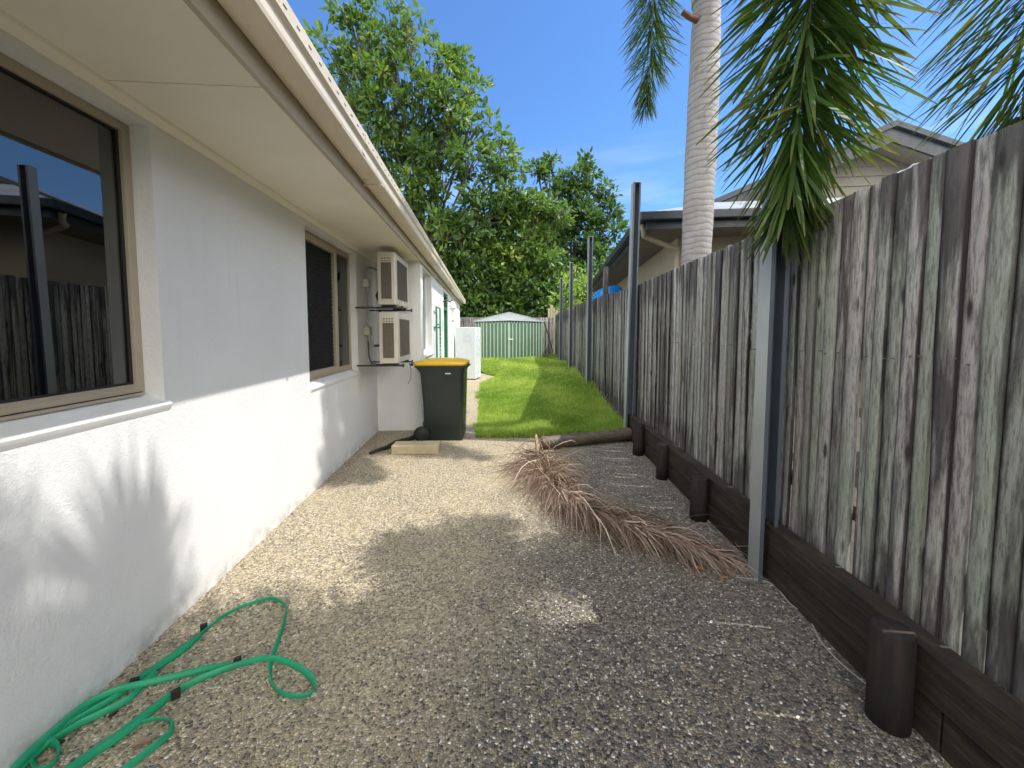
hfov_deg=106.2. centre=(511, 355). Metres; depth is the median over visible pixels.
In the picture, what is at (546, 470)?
fallen palm frond
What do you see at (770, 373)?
steel post
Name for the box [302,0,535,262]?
broadleaf tree
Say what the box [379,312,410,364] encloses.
air conditioner
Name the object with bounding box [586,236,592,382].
steel post
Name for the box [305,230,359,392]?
window
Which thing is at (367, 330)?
junction box
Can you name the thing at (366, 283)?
junction box
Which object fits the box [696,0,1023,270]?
palm tree
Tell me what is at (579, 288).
young tree
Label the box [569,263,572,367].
steel post
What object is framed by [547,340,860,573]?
neighbouring ground
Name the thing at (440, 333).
clothesline
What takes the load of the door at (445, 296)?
in the house at (206, 214)
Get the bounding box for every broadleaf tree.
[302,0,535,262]
[429,185,575,316]
[517,146,629,295]
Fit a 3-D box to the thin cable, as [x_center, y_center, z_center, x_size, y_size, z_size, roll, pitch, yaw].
[1.403,1.300,1.869,0.168,0.006,0.726,0,4,-4]
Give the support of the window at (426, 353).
in the house at (206, 214)
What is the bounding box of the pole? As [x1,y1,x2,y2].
[544,322,552,350]
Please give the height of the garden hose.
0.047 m
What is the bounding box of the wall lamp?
[442,299,455,309]
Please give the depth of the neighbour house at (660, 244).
6.56 m
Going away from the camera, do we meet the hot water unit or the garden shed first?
the hot water unit
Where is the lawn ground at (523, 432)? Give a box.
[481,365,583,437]
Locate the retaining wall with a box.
[628,413,1023,767]
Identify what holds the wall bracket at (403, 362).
attached to the house at (206, 214)
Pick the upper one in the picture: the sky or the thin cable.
the sky
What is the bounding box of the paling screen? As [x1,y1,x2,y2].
[548,305,559,353]
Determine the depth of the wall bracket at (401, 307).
4.56 m
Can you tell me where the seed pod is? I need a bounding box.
[108,710,118,717]
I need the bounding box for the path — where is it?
[464,373,493,436]
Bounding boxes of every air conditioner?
[377,251,408,309]
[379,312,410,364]
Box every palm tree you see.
[618,0,722,265]
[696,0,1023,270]
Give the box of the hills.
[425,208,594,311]
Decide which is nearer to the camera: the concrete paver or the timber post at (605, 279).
the concrete paver
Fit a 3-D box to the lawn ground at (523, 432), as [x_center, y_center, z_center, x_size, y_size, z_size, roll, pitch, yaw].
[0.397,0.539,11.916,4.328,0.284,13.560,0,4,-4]
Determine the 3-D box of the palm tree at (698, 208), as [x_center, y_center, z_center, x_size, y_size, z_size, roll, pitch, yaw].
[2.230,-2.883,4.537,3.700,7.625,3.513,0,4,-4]
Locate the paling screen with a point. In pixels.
(551, 313)
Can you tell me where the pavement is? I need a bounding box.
[27,430,951,767]
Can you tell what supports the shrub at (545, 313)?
on the neighbouring ground at (855, 500)
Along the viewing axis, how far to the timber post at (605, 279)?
8.04 m
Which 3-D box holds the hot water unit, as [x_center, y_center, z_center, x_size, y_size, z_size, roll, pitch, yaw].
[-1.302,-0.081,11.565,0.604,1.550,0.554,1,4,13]
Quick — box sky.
[287,0,1023,254]
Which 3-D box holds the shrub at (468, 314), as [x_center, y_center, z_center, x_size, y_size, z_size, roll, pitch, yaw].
[-3.609,-3.203,20.316,9.939,6.576,4.670,0,4,-4]
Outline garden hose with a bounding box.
[10,596,315,767]
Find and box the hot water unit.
[456,327,480,379]
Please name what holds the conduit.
attached to the house at (206, 214)
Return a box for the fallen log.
[539,428,631,448]
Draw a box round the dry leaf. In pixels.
[132,735,151,747]
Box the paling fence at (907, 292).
[555,120,1023,702]
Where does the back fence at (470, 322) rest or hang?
on the lawn ground at (523, 432)
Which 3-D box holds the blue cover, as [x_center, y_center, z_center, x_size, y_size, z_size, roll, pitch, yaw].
[2.135,-0.442,8.614,0.898,2.240,0.653,0,4,-4]
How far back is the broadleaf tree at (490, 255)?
20.23 m
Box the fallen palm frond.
[484,414,768,586]
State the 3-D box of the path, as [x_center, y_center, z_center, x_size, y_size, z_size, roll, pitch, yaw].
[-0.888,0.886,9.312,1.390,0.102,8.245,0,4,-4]
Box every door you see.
[444,293,447,357]
[483,323,508,357]
[509,323,533,357]
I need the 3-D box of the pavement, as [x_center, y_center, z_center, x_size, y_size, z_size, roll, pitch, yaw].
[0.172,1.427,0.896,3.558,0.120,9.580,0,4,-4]
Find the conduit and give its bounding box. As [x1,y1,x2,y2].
[365,266,410,383]
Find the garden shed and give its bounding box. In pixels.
[473,312,544,357]
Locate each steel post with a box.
[559,278,562,361]
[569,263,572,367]
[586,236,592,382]
[623,182,640,427]
[747,185,789,581]
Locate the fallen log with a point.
(601, 436)
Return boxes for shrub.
[447,265,533,317]
[508,252,609,349]
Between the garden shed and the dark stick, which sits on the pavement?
the dark stick
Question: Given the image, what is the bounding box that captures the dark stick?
[369,435,414,453]
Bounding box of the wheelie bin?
[409,358,470,440]
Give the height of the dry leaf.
0.028 m
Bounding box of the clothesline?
[434,306,441,357]
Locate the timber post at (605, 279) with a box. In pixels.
[603,267,608,363]
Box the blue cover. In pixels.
[592,286,622,300]
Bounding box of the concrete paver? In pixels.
[391,441,440,454]
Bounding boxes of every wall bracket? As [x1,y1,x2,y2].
[355,306,411,311]
[357,360,412,366]
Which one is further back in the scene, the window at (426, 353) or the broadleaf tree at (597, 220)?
the broadleaf tree at (597, 220)
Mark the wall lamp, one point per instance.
(452, 305)
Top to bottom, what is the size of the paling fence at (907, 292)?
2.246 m
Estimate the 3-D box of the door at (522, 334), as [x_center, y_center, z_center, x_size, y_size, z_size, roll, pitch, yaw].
[0.415,-0.662,16.648,1.070,1.530,0.041,0,4,-4]
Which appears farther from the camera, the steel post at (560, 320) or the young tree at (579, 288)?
the young tree at (579, 288)
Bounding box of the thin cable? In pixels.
[736,577,865,683]
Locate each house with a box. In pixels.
[0,0,464,767]
[592,120,964,407]
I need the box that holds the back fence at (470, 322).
[460,317,553,354]
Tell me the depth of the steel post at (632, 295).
5.00 m
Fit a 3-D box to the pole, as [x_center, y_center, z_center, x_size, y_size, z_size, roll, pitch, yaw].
[1.548,-0.839,16.385,0.072,1.242,0.621,-2,4,-33]
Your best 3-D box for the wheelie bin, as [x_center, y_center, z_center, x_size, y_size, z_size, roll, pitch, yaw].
[-0.949,0.562,5.222,0.742,1.062,0.625,0,4,-1]
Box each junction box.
[363,279,370,287]
[364,326,371,334]
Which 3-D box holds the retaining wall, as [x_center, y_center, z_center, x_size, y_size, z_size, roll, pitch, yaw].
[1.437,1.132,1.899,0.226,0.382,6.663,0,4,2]
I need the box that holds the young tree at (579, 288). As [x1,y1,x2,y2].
[547,263,596,316]
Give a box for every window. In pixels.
[0,52,172,451]
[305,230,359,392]
[423,274,433,358]
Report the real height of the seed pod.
0.014 m
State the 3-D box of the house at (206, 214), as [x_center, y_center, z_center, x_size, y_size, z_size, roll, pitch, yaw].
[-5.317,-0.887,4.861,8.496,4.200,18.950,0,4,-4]
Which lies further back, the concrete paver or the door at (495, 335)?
the door at (495, 335)
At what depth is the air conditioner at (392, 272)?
4.47 m

